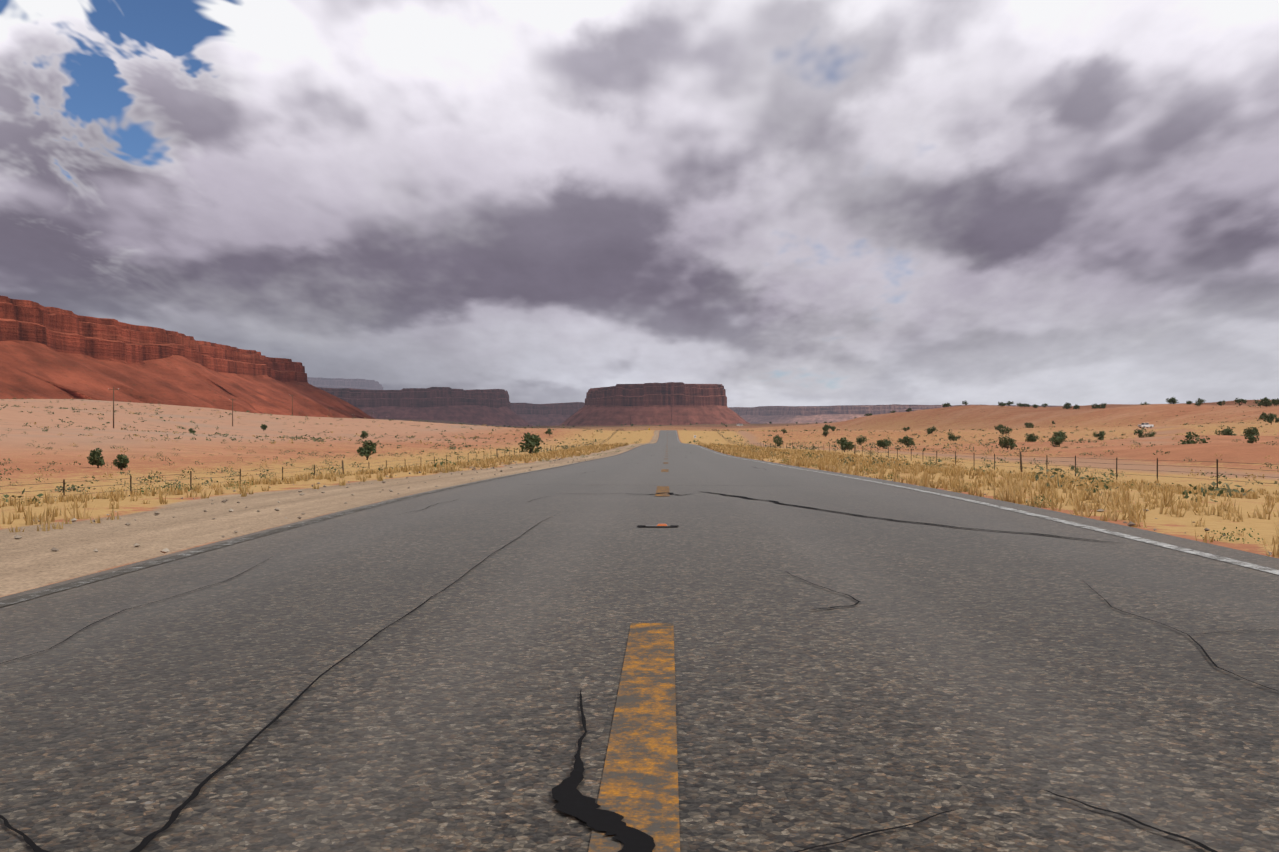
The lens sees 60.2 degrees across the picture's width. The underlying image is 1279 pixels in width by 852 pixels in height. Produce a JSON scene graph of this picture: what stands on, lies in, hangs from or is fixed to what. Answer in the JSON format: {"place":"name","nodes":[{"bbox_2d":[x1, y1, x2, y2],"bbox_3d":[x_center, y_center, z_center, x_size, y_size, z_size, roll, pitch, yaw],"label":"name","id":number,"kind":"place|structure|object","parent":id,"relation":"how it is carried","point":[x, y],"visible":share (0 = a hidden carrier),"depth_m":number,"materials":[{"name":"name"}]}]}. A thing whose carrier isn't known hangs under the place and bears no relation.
{"place":"outdoors","nodes":[
{"label":"outdoors","id":0,"kind":"place"},
{"bbox_2d":[307,377,382,389],"bbox_3d":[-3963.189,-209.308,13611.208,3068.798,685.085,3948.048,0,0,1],"label":"distant mesa","id":1,"kind":"structure","parent":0,"point":[346,383],"depth_m":12500.69,"materials":[{"name":"stone"}]},
{"bbox_2d":[0,430,1278,851],"bbox_3d":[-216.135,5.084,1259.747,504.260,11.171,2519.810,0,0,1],"label":"road asphalt","id":2,"kind":"structure","parent":0,"point":[984,684],"depth_m":3.79,"materials":[{"name":"grey asphalt"}]},
{"bbox_2d":[0,433,659,606],"bbox_3d":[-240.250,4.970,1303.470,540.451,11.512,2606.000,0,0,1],"label":"road edge line","id":3,"kind":"object","parent":2,"relation":"on","point":[77,583],"visible":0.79,"depth_m":7.33,"materials":[{"name":"white paint"}]},
{"bbox_2d":[588,430,679,851],"bbox_3d":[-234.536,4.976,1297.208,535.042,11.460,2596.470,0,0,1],"label":"road centre dashes","id":4,"kind":"structure","parent":2,"relation":"on","point":[639,787],"depth_m":2.93,"materials":[{"name":"yellow paint"}]},
{"bbox_2d":[0,444,1277,851],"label":"road cracks","id":5,"kind":"object","parent":2,"relation":"on","point":[568,796],"visible":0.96,"depth_m":2.45,"materials":[{"name":"black asphalt"}]},
{"bbox_2d":[637,524,678,526],"bbox_3d":[0.158,0.842,9.395,0.350,0.018,0.130,0,0,1],"label":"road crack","id":6,"kind":"object","parent":2,"relation":"on","point":[659,525],"visible":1,"depth_m":9.35,"materials":[{"name":"orange"}]},
{"bbox_2d":[676,432,1278,574],"bbox_3d":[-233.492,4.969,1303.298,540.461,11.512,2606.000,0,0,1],"label":"road edge line","id":7,"kind":"object","parent":2,"relation":"on","point":[1241,563],"visible":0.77,"depth_m":8.86,"materials":[{"name":"white paint"}]},
{"bbox_2d":[0,399,1278,596],"bbox_3d":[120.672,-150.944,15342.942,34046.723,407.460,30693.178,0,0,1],"label":"terrain","id":8,"kind":"structure","parent":0,"point":[30,559],"depth_m":110.79,"materials":[{"name":"soil"}]},
{"bbox_2d":[86,448,104,467],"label":"juniper tree","id":9,"kind":"object","parent":8,"relation":"on","point":[95,458],"visible":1,"depth_m":92.72,"materials":[{"name":"green plant"}]},
{"bbox_2d":[108,387,118,427],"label":"utility pole","id":10,"kind":"object","parent":8,"relation":"on","point":[113,389],"visible":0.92,"depth_m":252.99,"materials":[{"name":"brown wood"}]},
{"bbox_2d":[112,454,128,469],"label":"juniper tree","id":11,"kind":"object","parent":8,"relation":"on","point":[122,462],"visible":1,"depth_m":88.98,"materials":[{"name":"green plant"}]},
{"bbox_2d":[0,296,374,418],"bbox_3d":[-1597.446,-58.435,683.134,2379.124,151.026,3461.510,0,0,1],"label":"mesa","id":12,"kind":"structure","parent":8,"relation":"on","point":[51,353],"depth_m":1258.88,"materials":[{"name":"red stone"}]},
{"bbox_2d":[260,424,266,430],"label":"juniper tree","id":13,"kind":"object","parent":8,"relation":"on","point":[263,427],"visible":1,"depth_m":363.64,"materials":[{"name":"green plant"}]},
{"bbox_2d":[0,429,618,499],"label":"fence","id":14,"kind":"object","parent":8,"relation":"on","point":[190,473],"visible":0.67,"depth_m":50.29,"materials":[{"name":"brown metal"}]},
{"bbox_2d":[360,431,367,437],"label":"juniper tree","id":15,"kind":"object","parent":8,"relation":"on","point":[364,434],"visible":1,"depth_m":317.09,"materials":[{"name":"green plant"}]},
{"bbox_2d":[356,440,377,459],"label":"juniper tree","id":16,"kind":"object","parent":8,"relation":"on","point":[367,449],"visible":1,"depth_m":124.52,"materials":[{"name":"green plant"}]},
{"bbox_2d":[317,387,532,425],"bbox_3d":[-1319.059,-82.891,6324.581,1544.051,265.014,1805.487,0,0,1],"label":"mesa","id":17,"kind":"structure","parent":8,"relation":"on","point":[485,406],"depth_m":5642.22,"materials":[{"name":"brown stone"}]},
{"bbox_2d":[517,432,543,453],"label":"juniper tree","id":18,"kind":"object","parent":8,"relation":"on","point":[533,441],"visible":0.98,"depth_m":149.75,"materials":[{"name":"green plant"}]},
{"bbox_2d":[510,402,584,425],"bbox_3d":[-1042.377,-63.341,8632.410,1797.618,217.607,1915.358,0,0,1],"label":"mesa","id":19,"kind":"structure","parent":8,"relation":"on","point":[554,414],"depth_m":7831.31,"materials":[{"name":"brown stone"}]},
{"bbox_2d":[0,442,1278,557],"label":"dry grass tufts","id":20,"kind":"object","parent":8,"relation":"on","point":[1014,488],"visible":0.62,"depth_m":18.66,"materials":[{"name":"yellow plant"}]},
{"bbox_2d":[0,398,1278,503],"bbox_3d":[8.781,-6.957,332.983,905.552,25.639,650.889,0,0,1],"label":"desert shrubs","id":21,"kind":"object","parent":8,"relation":"on","point":[1101,484],"visible":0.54,"depth_m":118.96,"materials":[{"name":"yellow plant"}]},
{"bbox_2d":[14,457,1271,554],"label":"shoulder stones","id":22,"kind":"object","parent":8,"relation":"on","point":[166,550],"visible":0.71,"depth_m":11.71,"materials":[{"name":"brown stone"}]},
{"bbox_2d":[559,382,749,425],"bbox_3d":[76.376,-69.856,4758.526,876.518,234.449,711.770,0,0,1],"label":"butte","id":23,"kind":"object","parent":8,"relation":"on","point":[675,403],"visible":0.83,"depth_m":4550.76,"materials":[{"name":"brown stone"}]},
{"bbox_2d":[136,449,1262,542],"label":"green weeds","id":24,"kind":"object","parent":8,"relation":"on","point":[1230,537],"visible":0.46,"depth_m":17.08,"materials":[{"name":"green plant"}]},
{"bbox_2d":[773,439,782,445],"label":"bush","id":25,"kind":"object","parent":8,"relation":"on","point":[777,441],"visible":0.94,"depth_m":298.71,"materials":[{"name":"green plant"}]},
{"bbox_2d":[837,437,853,451],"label":"juniper tree","id":26,"kind":"object","parent":8,"relation":"on","point":[845,444],"visible":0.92,"depth_m":148.74,"materials":[{"name":"green plant"}]},
{"bbox_2d":[856,435,866,445],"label":"bush","id":27,"kind":"object","parent":8,"relation":"on","point":[860,440],"visible":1,"depth_m":309.96,"materials":[{"name":"green plant"}]},
{"bbox_2d":[876,439,890,448],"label":"juniper tree","id":28,"kind":"object","parent":8,"relation":"on","point":[881,443],"visible":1,"depth_m":203.38,"materials":[{"name":"green plant"}]},
{"bbox_2d":[728,404,1063,423],"bbox_3d":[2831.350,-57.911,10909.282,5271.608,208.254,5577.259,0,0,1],"label":"distant mesa","id":29,"kind":"structure","parent":8,"relation":"on","point":[787,414],"depth_m":8560.47,"materials":[{"name":"stone"}]},
{"bbox_2d":[902,435,914,445],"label":"juniper tree","id":30,"kind":"object","parent":8,"relation":"on","point":[910,441],"visible":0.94,"depth_m":238.68,"materials":[{"name":"green plant"}]},
{"bbox_2d":[927,426,937,433],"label":"bush","id":31,"kind":"object","parent":8,"relation":"on","point":[930,431],"visible":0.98,"depth_m":417.11,"materials":[{"name":"green plant"}]},
{"bbox_2d":[947,432,960,440],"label":"juniper tree","id":32,"kind":"object","parent":8,"relation":"on","point":[951,436],"visible":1,"depth_m":346.77,"materials":[{"name":"green plant"}]},
{"bbox_2d":[712,429,1278,485],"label":"fence","id":33,"kind":"object","parent":8,"relation":"on","point":[855,446],"visible":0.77,"depth_m":62.44,"materials":[{"name":"brown metal"}]},
{"bbox_2d":[994,424,1003,429],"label":"bush","id":34,"kind":"object","parent":8,"relation":"on","point":[998,427],"visible":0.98,"depth_m":465.69,"materials":[{"name":"green plant"}]},
{"bbox_2d":[999,426,1012,434],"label":"bush","id":35,"kind":"object","parent":8,"relation":"on","point":[1002,431],"visible":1,"depth_m":396.04,"materials":[{"name":"green plant"}]},
{"bbox_2d":[998,436,1016,449],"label":"juniper tree","id":36,"kind":"object","parent":8,"relation":"on","point":[1004,442],"visible":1,"depth_m":178.03,"materials":[{"name":"green plant"}]},
{"bbox_2d":[1026,422,1033,427],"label":"juniper tree","id":37,"kind":"object","parent":8,"relation":"on","point":[1029,425],"visible":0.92,"depth_m":515.01,"materials":[{"name":"green plant"}]},
{"bbox_2d":[1024,433,1039,441],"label":"juniper tree","id":38,"kind":"object","parent":8,"relation":"on","point":[1031,437],"visible":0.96,"depth_m":301.65,"materials":[{"name":"green plant"}]},
{"bbox_2d":[1048,435,1065,446],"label":"juniper tree","id":39,"kind":"object","parent":8,"relation":"on","point":[1058,440],"visible":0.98,"depth_m":197.87,"materials":[{"name":"green plant"}]},
{"bbox_2d":[1053,431,1067,441],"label":"juniper tree","id":40,"kind":"object","parent":8,"relation":"on","point":[1059,433],"visible":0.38,"depth_m":247.69,"materials":[{"name":"green plant"}]},
{"bbox_2d":[1092,431,1105,439],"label":"bush","id":41,"kind":"object","parent":8,"relation":"on","point":[1100,434],"visible":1,"depth_m":325.91,"materials":[{"name":"green plant"}]},
{"bbox_2d":[1134,427,1155,437],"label":"juniper tree","id":42,"kind":"object","parent":8,"relation":"on","point":[1140,433],"visible":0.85,"depth_m":272.05,"materials":[{"name":"green plant"}]},
{"bbox_2d":[1138,423,1153,427],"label":"car","id":43,"kind":"object","parent":8,"relation":"on","point":[1144,425],"visible":1,"depth_m":400.61,"materials":[{"name":"white paint"}]},
{"bbox_2d":[1166,397,1175,403],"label":"ridge tree","id":44,"kind":"object","parent":8,"relation":"on","point":[1170,400],"visible":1,"depth_m":731.77,"materials":[{"name":"green plant"}]},
{"bbox_2d":[1178,432,1209,443],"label":"juniper tree","id":45,"kind":"object","parent":8,"relation":"on","point":[1191,440],"visible":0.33,"depth_m":133.46,"materials":[{"name":"green plant"}]},
{"bbox_2d":[1195,398,1204,402],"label":"ridge tree","id":46,"kind":"object","parent":8,"relation":"on","point":[1199,400],"visible":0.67,"depth_m":689.12,"materials":[{"name":"green plant"}]},
{"bbox_2d":[1216,400,1225,405],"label":"ridge tree","id":47,"kind":"object","parent":8,"relation":"on","point":[1219,403],"visible":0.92,"depth_m":723.19,"materials":[{"name":"green plant"}]},
{"bbox_2d":[1214,426,1236,435],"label":"juniper tree","id":48,"kind":"object","parent":8,"relation":"on","point":[1227,431],"visible":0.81,"depth_m":294.86,"materials":[{"name":"green plant"}]},
{"bbox_2d":[1234,398,1246,404],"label":"ridge tree","id":49,"kind":"object","parent":8,"relation":"on","point":[1240,400],"visible":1,"depth_m":635.19,"materials":[{"name":"green plant"}]},
{"bbox_2d":[1243,427,1257,438],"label":"juniper tree","id":50,"kind":"object","parent":8,"relation":"on","point":[1247,432],"visible":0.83,"depth_m":205.76,"materials":[{"name":"green plant"}]},
{"bbox_2d":[1246,434,1258,443],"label":"juniper tree","id":51,"kind":"object","parent":8,"relation":"on","point":[1251,438],"visible":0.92,"depth_m":195.69,"materials":[{"name":"green plant"}]},
{"bbox_2d":[1245,427,1259,435],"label":"juniper tree","id":52,"kind":"object","parent":8,"relation":"on","point":[1255,429],"visible":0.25,"depth_m":295.44,"materials":[{"name":"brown plant"}]},
{"bbox_2d":[1259,412,1266,419],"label":"bush","id":53,"kind":"object","parent":8,"relation":"on","point":[1262,415],"visible":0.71,"depth_m":463.05,"materials":[{"name":"green plant"}]},
{"bbox_2d":[1259,397,1272,406],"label":"ridge tree","id":54,"kind":"object","parent":8,"relation":"on","point":[1266,401],"visible":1,"depth_m":587.48,"materials":[{"name":"green plant"}]},
{"bbox_2d":[1263,413,1277,424],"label":"juniper tree","id":55,"kind":"object","parent":8,"relation":"on","point":[1270,418],"visible":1,"depth_m":374.84,"materials":[{"name":"green plant"}]},
{"bbox_2d":[1272,398,1278,404],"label":"ridge tree","id":56,"kind":"object","parent":8,"relation":"on","point":[1275,401],"visible":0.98,"depth_m":597.10,"materials":[{"name":"green plant"}]},
{"bbox_2d":[0,0,1278,406],"label":"sky","id":57,"kind":"structure","parent":0,"point":[770,202],"materials":[{"name":"grey"}]}
]}

